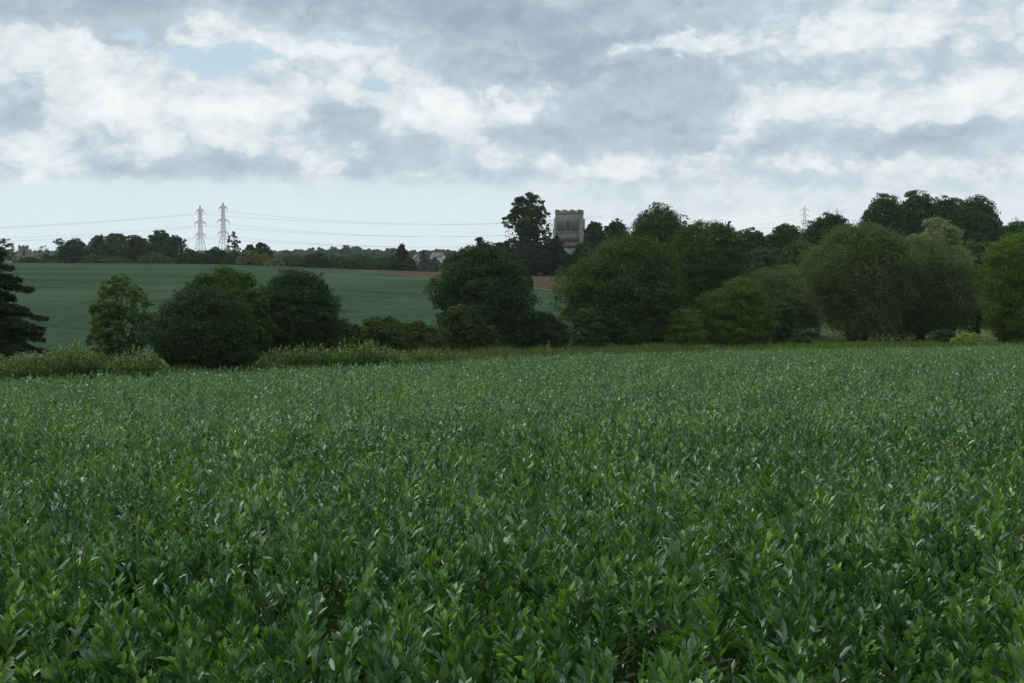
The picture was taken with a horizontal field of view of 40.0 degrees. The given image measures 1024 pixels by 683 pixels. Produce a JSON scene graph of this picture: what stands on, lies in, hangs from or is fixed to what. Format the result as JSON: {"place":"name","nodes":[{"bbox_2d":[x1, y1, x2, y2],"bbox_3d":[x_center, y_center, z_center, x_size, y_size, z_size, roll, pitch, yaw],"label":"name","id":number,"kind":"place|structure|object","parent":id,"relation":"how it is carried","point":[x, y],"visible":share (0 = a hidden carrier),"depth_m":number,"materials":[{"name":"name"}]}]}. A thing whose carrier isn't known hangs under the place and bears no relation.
{"place":"outdoors","nodes":[
{"label":"outdoors","id":0,"kind":"place"},
{"bbox_2d":[18,245,28,261],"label":"church tower","id":1,"kind":"structure","parent":0,"point":[23,251],"depth_m":636.92,"materials":[{"name":"stone"}]},
{"bbox_2d":[0,263,818,363],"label":"wheat field","id":2,"kind":"structure","parent":0,"point":[62,296],"depth_m":214.28,"materials":[{"name":"plant"}]},
{"bbox_2d":[430,251,445,266],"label":"house","id":3,"kind":"structure","parent":0,"point":[440,256],"depth_m":796.74,"materials":[{"name":"ceramic"}]},
{"bbox_2d":[322,268,579,291],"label":"brown field","id":4,"kind":"structure","parent":0,"point":[540,280],"depth_m":315.75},
{"bbox_2d":[493,241,515,255],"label":"churchyard tree","id":5,"kind":"object","parent":4,"relation":"on","point":[503,244],"visible":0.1,"depth_m":323.12,"materials":[{"name":"green plant"}]},
{"bbox_2d":[512,242,549,275],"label":"churchyard tree","id":6,"kind":"object","parent":4,"relation":"on","point":[531,255],"visible":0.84,"depth_m":318.97,"materials":[{"name":"green plant"}]},
{"bbox_2d":[542,238,568,275],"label":"churchyard tree","id":7,"kind":"object","parent":4,"relation":"on","point":[556,252],"visible":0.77,"depth_m":323.33,"materials":[{"name":"green plant"}]},
{"bbox_2d":[570,241,597,266],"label":"churchyard tree","id":8,"kind":"object","parent":4,"relation":"on","point":[581,249],"visible":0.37,"depth_m":323.15,"materials":[{"name":"green plant"}]},
{"bbox_2d":[590,234,627,256],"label":"churchyard tree","id":9,"kind":"object","parent":4,"relation":"on","point":[609,239],"visible":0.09,"depth_m":298.71,"materials":[{"name":"green plant"}]},
{"bbox_2d":[604,218,628,239],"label":"churchyard tree","id":10,"kind":"object","parent":4,"relation":"on","point":[614,227],"visible":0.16,"depth_m":342.59,"materials":[{"name":"green plant"}]},
{"bbox_2d":[0,261,1023,682],"bbox_3d":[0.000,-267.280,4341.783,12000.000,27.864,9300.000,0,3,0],"label":"ground","id":11,"kind":"structure","parent":0,"point":[620,671],"depth_m":14.72,"materials":[{"name":"brown soil"}]},
{"bbox_2d":[0,238,16,262],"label":"skyline tree","id":12,"kind":"object","parent":11,"relation":"on","point":[3,240],"visible":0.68,"depth_m":517.45,"materials":[{"name":"green plant"}]},
{"bbox_2d":[0,246,49,363],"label":"conifer tree","id":13,"kind":"object","parent":11,"relation":"on","point":[11,344],"visible":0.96,"depth_m":69.77,"materials":[{"name":"green plant"}]},
{"bbox_2d":[11,256,41,262],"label":"skyline tree","id":14,"kind":"object","parent":11,"relation":"on","point":[28,259],"visible":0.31,"depth_m":467.15,"materials":[{"name":"green plant"}]},
{"bbox_2d":[38,254,60,262],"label":"skyline tree","id":15,"kind":"object","parent":11,"relation":"on","point":[46,258],"visible":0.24,"depth_m":447.32,"materials":[{"name":"green plant"}]},
{"bbox_2d":[52,238,93,262],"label":"skyline tree","id":16,"kind":"object","parent":11,"relation":"on","point":[75,249],"visible":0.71,"depth_m":426.07,"materials":[{"name":"green plant"}]},
{"bbox_2d":[0,340,171,385],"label":"tall weeds","id":17,"kind":"object","parent":11,"relation":"on","point":[69,364],"visible":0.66,"depth_m":56.96,"materials":[{"name":"green plant"}]},
{"bbox_2d":[80,253,103,262],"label":"skyline tree","id":18,"kind":"object","parent":11,"relation":"on","point":[92,258],"visible":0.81,"depth_m":387.57,"materials":[{"name":"green plant"}]},
{"bbox_2d":[85,234,103,255],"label":"skyline tree","id":19,"kind":"object","parent":11,"relation":"on","point":[95,242],"visible":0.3,"depth_m":431.74,"materials":[{"name":"green plant"}]},
{"bbox_2d":[97,233,134,262],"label":"skyline tree","id":20,"kind":"object","parent":11,"relation":"on","point":[111,245],"visible":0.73,"depth_m":426.93,"materials":[{"name":"green plant"}]},
{"bbox_2d":[101,256,133,262],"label":"skyline tree","id":21,"kind":"object","parent":11,"relation":"on","point":[116,259],"visible":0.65,"depth_m":389.26,"materials":[{"name":"green plant"}]},
{"bbox_2d":[85,273,157,360],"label":"ash tree","id":22,"kind":"object","parent":11,"relation":"on","point":[119,339],"visible":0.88,"depth_m":75.40,"materials":[{"name":"green plant"}]},
{"bbox_2d":[124,234,150,262],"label":"skyline tree","id":23,"kind":"object","parent":11,"relation":"on","point":[137,242],"visible":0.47,"depth_m":431.78,"materials":[{"name":"green plant"}]},
{"bbox_2d":[136,252,174,263],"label":"skyline tree","id":24,"kind":"object","parent":11,"relation":"on","point":[155,258],"visible":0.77,"depth_m":387.27,"materials":[{"name":"green plant"}]},
{"bbox_2d":[143,230,172,255],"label":"skyline tree","id":25,"kind":"object","parent":11,"relation":"on","point":[158,238],"visible":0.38,"depth_m":426.60,"materials":[{"name":"green plant"}]},
{"bbox_2d":[161,235,188,263],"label":"skyline tree","id":26,"kind":"object","parent":11,"relation":"on","point":[173,245],"visible":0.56,"depth_m":422.00,"materials":[{"name":"green plant"}]},
{"bbox_2d":[174,249,209,263],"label":"skyline tree","id":27,"kind":"object","parent":11,"relation":"on","point":[188,256],"visible":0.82,"depth_m":396.98,"materials":[{"name":"green plant"}]},
{"bbox_2d":[136,283,261,370],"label":"hawthorn bush","id":28,"kind":"object","parent":11,"relation":"on","point":[197,329],"visible":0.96,"depth_m":66.72,"materials":[{"name":"green plant"}]},
{"bbox_2d":[194,206,206,253],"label":"pylon","id":29,"kind":"object","parent":11,"relation":"on","point":[199,216],"visible":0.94,"depth_m":1225.75,"materials":[{"name":"metal"}]},
{"bbox_2d":[198,246,226,263],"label":"skyline tree","id":30,"kind":"object","parent":11,"relation":"on","point":[214,255],"visible":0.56,"depth_m":398.56,"materials":[{"name":"green plant"}]},
{"bbox_2d":[217,203,229,251],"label":"pylon","id":31,"kind":"object","parent":11,"relation":"on","point":[223,207],"visible":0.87,"depth_m":1175.57,"materials":[{"name":"metal"}]},
{"bbox_2d":[181,265,274,324],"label":"field maple","id":32,"kind":"object","parent":11,"relation":"on","point":[236,282],"visible":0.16,"depth_m":81.14,"materials":[{"name":"green plant"}]},
{"bbox_2d":[220,251,238,264],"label":"skyline tree","id":33,"kind":"object","parent":11,"relation":"on","point":[230,258],"visible":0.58,"depth_m":395.50,"materials":[{"name":"green plant"}]},
{"bbox_2d":[3,249,457,260],"bbox_3d":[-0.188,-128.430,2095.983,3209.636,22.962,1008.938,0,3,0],"label":"distant woodland","id":34,"kind":"object","parent":11,"relation":"on","point":[34,253],"visible":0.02,"depth_m":1641.91,"materials":[{"name":"green plant"}]},
{"bbox_2d":[226,231,240,252],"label":"skyline tree","id":35,"kind":"object","parent":11,"relation":"on","point":[234,248],"visible":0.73,"depth_m":403.85,"materials":[{"name":"green plant"}]},
{"bbox_2d":[235,250,258,264],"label":"skyline tree","id":36,"kind":"object","parent":11,"relation":"on","point":[244,258],"visible":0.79,"depth_m":375.17,"materials":[{"name":"green plant"}]},
{"bbox_2d":[239,288,276,361],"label":"light bush","id":37,"kind":"object","parent":11,"relation":"on","point":[262,317],"visible":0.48,"depth_m":79.81,"materials":[{"name":"green plant"}]},
{"bbox_2d":[251,253,272,265],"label":"skyline tree","id":38,"kind":"object","parent":11,"relation":"on","point":[259,259],"visible":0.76,"depth_m":373.70,"materials":[{"name":"green plant"}]},
{"bbox_2d":[254,242,273,258],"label":"skyline tree","id":39,"kind":"object","parent":11,"relation":"on","point":[260,249],"visible":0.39,"depth_m":422.53,"materials":[{"name":"green plant"}]},
{"bbox_2d":[263,259,285,265],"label":"skyline tree","id":40,"kind":"object","parent":11,"relation":"on","point":[275,262],"visible":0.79,"depth_m":367.94,"materials":[{"name":"green plant"}]},
{"bbox_2d":[275,250,295,260],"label":"distant tree","id":41,"kind":"object","parent":11,"relation":"on","point":[284,253],"visible":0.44,"depth_m":1152.56,"materials":[{"name":"green plant"}]},
{"bbox_2d":[280,255,305,266],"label":"skyline tree","id":42,"kind":"object","parent":11,"relation":"on","point":[293,261],"visible":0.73,"depth_m":397.61,"materials":[{"name":"green plant"}]},
{"bbox_2d":[262,266,352,358],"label":"hawthorn bush","id":43,"kind":"object","parent":11,"relation":"on","point":[304,305],"visible":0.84,"depth_m":84.51,"materials":[{"name":"green plant"}]},
{"bbox_2d":[302,252,329,267],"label":"skyline tree","id":44,"kind":"object","parent":11,"relation":"on","point":[316,260],"visible":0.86,"depth_m":399.19,"materials":[{"name":"green plant"}]},
{"bbox_2d":[250,335,406,377],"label":"tall weeds","id":45,"kind":"object","parent":11,"relation":"on","point":[359,357],"visible":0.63,"depth_m":70.43,"materials":[{"name":"green plant"}]},
{"bbox_2d":[326,246,339,257],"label":"distant tree","id":46,"kind":"object","parent":11,"relation":"on","point":[332,250],"visible":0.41,"depth_m":1382.24,"materials":[{"name":"green plant"}]},
{"bbox_2d":[326,255,349,268],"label":"skyline tree","id":47,"kind":"object","parent":11,"relation":"on","point":[337,262],"visible":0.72,"depth_m":402.38,"materials":[{"name":"green plant"}]},
{"bbox_2d":[336,245,354,257],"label":"distant tree","id":48,"kind":"object","parent":11,"relation":"on","point":[347,250],"visible":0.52,"depth_m":1144.36,"materials":[{"name":"green plant"}]},
{"bbox_2d":[330,323,375,356],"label":"hedge bush","id":49,"kind":"object","parent":11,"relation":"on","point":[355,335],"visible":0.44,"depth_m":92.46,"materials":[{"name":"green plant"}]},
{"bbox_2d":[344,253,369,268],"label":"skyline tree","id":50,"kind":"object","parent":11,"relation":"on","point":[359,261],"visible":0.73,"depth_m":401.61,"materials":[{"name":"green plant"}]},
{"bbox_2d":[361,248,376,258],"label":"distant tree","id":51,"kind":"object","parent":11,"relation":"on","point":[370,252],"visible":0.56,"depth_m":1305.82,"materials":[{"name":"green plant"}]},
{"bbox_2d":[364,256,387,269],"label":"skyline tree","id":52,"kind":"object","parent":11,"relation":"on","point":[377,263],"visible":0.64,"depth_m":399.67,"materials":[{"name":"green plant"}]},
{"bbox_2d":[356,316,414,351],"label":"hedge bush","id":53,"kind":"object","parent":11,"relation":"on","point":[390,332],"visible":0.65,"depth_m":96.23,"materials":[{"name":"green plant"}]},
{"bbox_2d":[382,248,397,257],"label":"distant tree","id":54,"kind":"object","parent":11,"relation":"on","point":[389,252],"visible":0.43,"depth_m":1250.35,"materials":[{"name":"green plant"}]},
{"bbox_2d":[382,255,401,270],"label":"skyline tree","id":55,"kind":"object","parent":11,"relation":"on","point":[393,262],"visible":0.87,"depth_m":389.85,"materials":[{"name":"green plant"}]},
{"bbox_2d":[395,243,411,265],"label":"skyline tree","id":56,"kind":"object","parent":11,"relation":"on","point":[402,253],"visible":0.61,"depth_m":393.13,"materials":[{"name":"green plant"}]},
{"bbox_2d":[401,258,416,270],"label":"skyline tree","id":57,"kind":"object","parent":11,"relation":"on","point":[408,264],"visible":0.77,"depth_m":388.28,"materials":[{"name":"green plant"}]},
{"bbox_2d":[416,250,428,271],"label":"skyline tree","id":58,"kind":"object","parent":11,"relation":"on","point":[421,266],"visible":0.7,"depth_m":598.35,"materials":[{"name":"green plant"}]},
{"bbox_2d":[413,250,431,261],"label":"distant tree","id":59,"kind":"object","parent":11,"relation":"on","point":[428,254],"visible":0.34,"depth_m":1237.32,"materials":[{"name":"green plant"}]},
{"bbox_2d":[402,320,452,351],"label":"hedge bush","id":60,"kind":"object","parent":11,"relation":"on","point":[429,336],"visible":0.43,"depth_m":100.98,"materials":[{"name":"green plant"}]},
{"bbox_2d":[425,257,442,271],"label":"skyline tree","id":61,"kind":"object","parent":11,"relation":"on","point":[434,263],"visible":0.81,"depth_m":558.52,"materials":[{"name":"green plant"}]},
{"bbox_2d":[400,348,469,369],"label":"thin weeds","id":62,"kind":"object","parent":11,"relation":"on","point":[412,359],"visible":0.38,"depth_m":77.86,"materials":[{"name":"green plant"}]},
{"bbox_2d":[440,253,455,271],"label":"skyline tree","id":63,"kind":"object","parent":11,"relation":"on","point":[444,262],"visible":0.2,"depth_m":478.20,"materials":[{"name":"green plant"}]},
{"bbox_2d":[440,303,486,352],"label":"hedge bush","id":64,"kind":"object","parent":11,"relation":"on","point":[464,325],"visible":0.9,"depth_m":109.14,"materials":[{"name":"green plant"}]},
{"bbox_2d":[421,240,543,350],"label":"sycamore tree","id":65,"kind":"object","parent":11,"relation":"on","point":[487,281],"visible":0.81,"depth_m":115.66,"materials":[{"name":"green plant"}]},
{"bbox_2d":[473,324,502,350],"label":"hedge bush","id":66,"kind":"object","parent":11,"relation":"on","point":[491,337],"visible":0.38,"depth_m":110.44,"materials":[{"name":"green plant"}]},
{"bbox_2d":[0,342,1023,682],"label":"bean crop","id":67,"kind":"object","parent":11,"relation":"on","point":[792,594],"visible":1,"depth_m":10.29,"materials":[{"name":"green plant"}]},
{"bbox_2d":[6,338,1023,393],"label":"rough grass","id":68,"kind":"structure","parent":11,"relation":"on","point":[477,354],"depth_m":109.92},
{"bbox_2d":[501,192,553,273],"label":"sycamore tree","id":69,"kind":"object","parent":11,"relation":"on","point":[529,221],"visible":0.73,"depth_m":327.31,"materials":[{"name":"green plant"}]},
{"bbox_2d":[513,310,577,349],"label":"thorn bush","id":70,"kind":"object","parent":11,"relation":"on","point":[546,328],"visible":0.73,"depth_m":119.90,"materials":[{"name":"green plant"}]},
{"bbox_2d":[553,210,584,254],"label":"church","id":71,"kind":"structure","parent":11,"relation":"on","point":[569,227],"depth_m":347.73,"materials":[{"name":"stone"}]},
{"bbox_2d":[566,324,595,349],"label":"sapling","id":72,"kind":"object","parent":11,"relation":"on","point":[582,327],"visible":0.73,"depth_m":125.02,"materials":[{"name":"green plant"}]},
{"bbox_2d":[569,307,611,348],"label":"thorn bush","id":73,"kind":"object","parent":11,"relation":"on","point":[592,320],"visible":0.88,"depth_m":125.41,"materials":[{"name":"green plant"}]},
{"bbox_2d":[582,221,606,246],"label":"churchyard tree","id":74,"kind":"object","parent":11,"relation":"on","point":[594,233],"visible":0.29,"depth_m":332.69,"materials":[{"name":"green plant"}]},
{"bbox_2d":[547,234,689,347],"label":"oak tree","id":75,"kind":"object","parent":11,"relation":"on","point":[630,287],"visible":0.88,"depth_m":128.49,"materials":[{"name":"green plant"}]},
{"bbox_2d":[559,343,720,356],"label":"thin weeds","id":76,"kind":"object","parent":11,"relation":"on","point":[615,351],"visible":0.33,"depth_m":106.22,"materials":[{"name":"green plant"}]},
{"bbox_2d":[623,201,689,247],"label":"lime tree","id":77,"kind":"object","parent":11,"relation":"on","point":[662,227],"visible":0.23,"depth_m":187.08,"materials":[{"name":"green plant"}]},
{"bbox_2d":[663,337,680,345],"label":"sapling","id":78,"kind":"object","parent":11,"relation":"on","point":[672,339],"visible":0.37,"depth_m":125.78,"materials":[{"name":"green plant"}]},
{"bbox_2d":[663,308,709,345],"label":"leafy bush","id":79,"kind":"object","parent":11,"relation":"on","point":[685,327],"visible":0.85,"depth_m":126.24,"materials":[{"name":"green plant"}]},
{"bbox_2d":[689,290,722,345],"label":"leafy bush","id":80,"kind":"object","parent":11,"relation":"on","point":[698,307],"visible":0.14,"depth_m":141.44,"materials":[{"name":"green plant"}]},
{"bbox_2d":[661,218,753,312],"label":"maple tree","id":81,"kind":"object","parent":11,"relation":"on","point":[708,260],"visible":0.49,"depth_m":161.24,"materials":[{"name":"green plant"}]},
{"bbox_2d":[699,275,781,346],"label":"leafy bush","id":82,"kind":"object","parent":11,"relation":"on","point":[737,313],"visible":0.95,"depth_m":127.52,"materials":[{"name":"green plant"}]},
{"bbox_2d":[734,227,774,275],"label":"dark tree","id":83,"kind":"object","parent":11,"relation":"on","point":[754,240],"visible":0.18,"depth_m":222.44,"materials":[{"name":"green plant"}]},
{"bbox_2d":[743,248,801,283],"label":"dark tree","id":84,"kind":"object","parent":11,"relation":"on","point":[773,256],"visible":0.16,"depth_m":193.61,"materials":[{"name":"green plant"}]},
{"bbox_2d":[742,263,825,334],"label":"sallow tree","id":85,"kind":"object","parent":11,"relation":"on","point":[779,286],"visible":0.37,"depth_m":161.66,"materials":[{"name":"green plant"}]},
{"bbox_2d":[762,223,807,249],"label":"dark tree","id":86,"kind":"object","parent":11,"relation":"on","point":[782,236],"visible":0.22,"depth_m":232.48,"materials":[{"name":"green plant"}]},
{"bbox_2d":[771,301,800,344],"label":"leafy bush","id":87,"kind":"object","parent":11,"relation":"on","point":[782,334],"visible":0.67,"depth_m":130.43,"materials":[{"name":"green plant"}]},
{"bbox_2d":[771,240,818,272],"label":"dark tree","id":88,"kind":"object","parent":11,"relation":"on","point":[794,251],"visible":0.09,"depth_m":202.77,"materials":[{"name":"green plant"}]},
{"bbox_2d":[785,329,813,344],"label":"bramble","id":89,"kind":"object","parent":11,"relation":"on","point":[799,335],"visible":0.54,"depth_m":126.67,"materials":[{"name":"green plant"}]},
{"bbox_2d":[799,210,850,291],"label":"dark tree","id":90,"kind":"object","parent":11,"relation":"on","point":[812,232],"visible":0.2,"depth_m":247.47,"materials":[{"name":"green plant"}]},
{"bbox_2d":[793,218,931,342],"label":"willow tree","id":91,"kind":"object","parent":11,"relation":"on","point":[860,267],"visible":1,"depth_m":142.54,"materials":[{"name":"green plant"}]},
{"bbox_2d":[858,193,911,240],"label":"poplar tree","id":92,"kind":"object","parent":11,"relation":"on","point":[885,212],"visible":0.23,"depth_m":231.97,"materials":[{"name":"green plant"}]},
{"bbox_2d":[768,336,1023,349],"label":"meadow grass","id":93,"kind":"structure","parent":11,"relation":"on","point":[833,344],"depth_m":126.75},
{"bbox_2d":[895,190,940,235],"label":"poplar tree","id":94,"kind":"object","parent":11,"relation":"on","point":[917,209],"visible":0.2,"depth_m":237.31,"materials":[{"name":"green plant"}]},
{"bbox_2d":[873,233,984,341],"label":"willow tree","id":95,"kind":"object","parent":11,"relation":"on","point":[934,312],"visible":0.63,"depth_m":148.50,"materials":[{"name":"green plant"}]},
{"bbox_2d":[906,215,977,298],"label":"white willow","id":96,"kind":"object","parent":11,"relation":"on","point":[940,228],"visible":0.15,"depth_m":156.56,"materials":[{"name":"green plant"}]},
{"bbox_2d":[928,329,956,342],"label":"bramble","id":97,"kind":"object","parent":11,"relation":"on","point":[945,335],"visible":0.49,"depth_m":132.56,"materials":[{"name":"green plant"}]},
{"bbox_2d":[921,194,973,237],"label":"poplar tree","id":98,"kind":"object","parent":11,"relation":"on","point":[949,206],"visible":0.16,"depth_m":242.08,"materials":[{"name":"green plant"}]},
{"bbox_2d":[949,333,994,345],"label":"meadow bush","id":99,"kind":"object","parent":11,"relation":"on","point":[969,338],"visible":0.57,"depth_m":129.41,"materials":[{"name":"green plant"}]},
{"bbox_2d":[960,260,995,334],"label":"alder tree","id":100,"kind":"object","parent":11,"relation":"on","point":[976,323],"visible":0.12,"depth_m":156.91,"materials":[{"name":"green plant"}]},
{"bbox_2d":[948,194,1008,246],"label":"poplar tree","id":101,"kind":"object","parent":11,"relation":"on","point":[978,214],"visible":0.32,"depth_m":236.43,"materials":[{"name":"green plant"}]},
{"bbox_2d":[962,239,1006,262],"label":"dark tree","id":102,"kind":"object","parent":11,"relation":"on","point":[976,250],"visible":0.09,"depth_m":202.88,"materials":[{"name":"green plant"}]},
{"bbox_2d":[977,334,998,346],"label":"elder bush","id":103,"kind":"object","parent":11,"relation":"on","point":[985,341],"visible":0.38,"depth_m":124.49,"materials":[{"name":"green plant"}]},
{"bbox_2d":[973,232,1023,342],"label":"bright tree","id":104,"kind":"object","parent":11,"relation":"on","point":[1004,314],"visible":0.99,"depth_m":135.24,"materials":[{"name":"green plant"}]},
{"bbox_2d":[1002,220,1023,258],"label":"poplar tree","id":105,"kind":"object","parent":11,"relation":"on","point":[1014,227],"visible":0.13,"depth_m":247.84,"materials":[{"name":"green plant"}]},
{"bbox_2d":[0,0,1023,251],"label":"sky","id":106,"kind":"structure","parent":0,"point":[431,116],"materials":[{"name":"white"}]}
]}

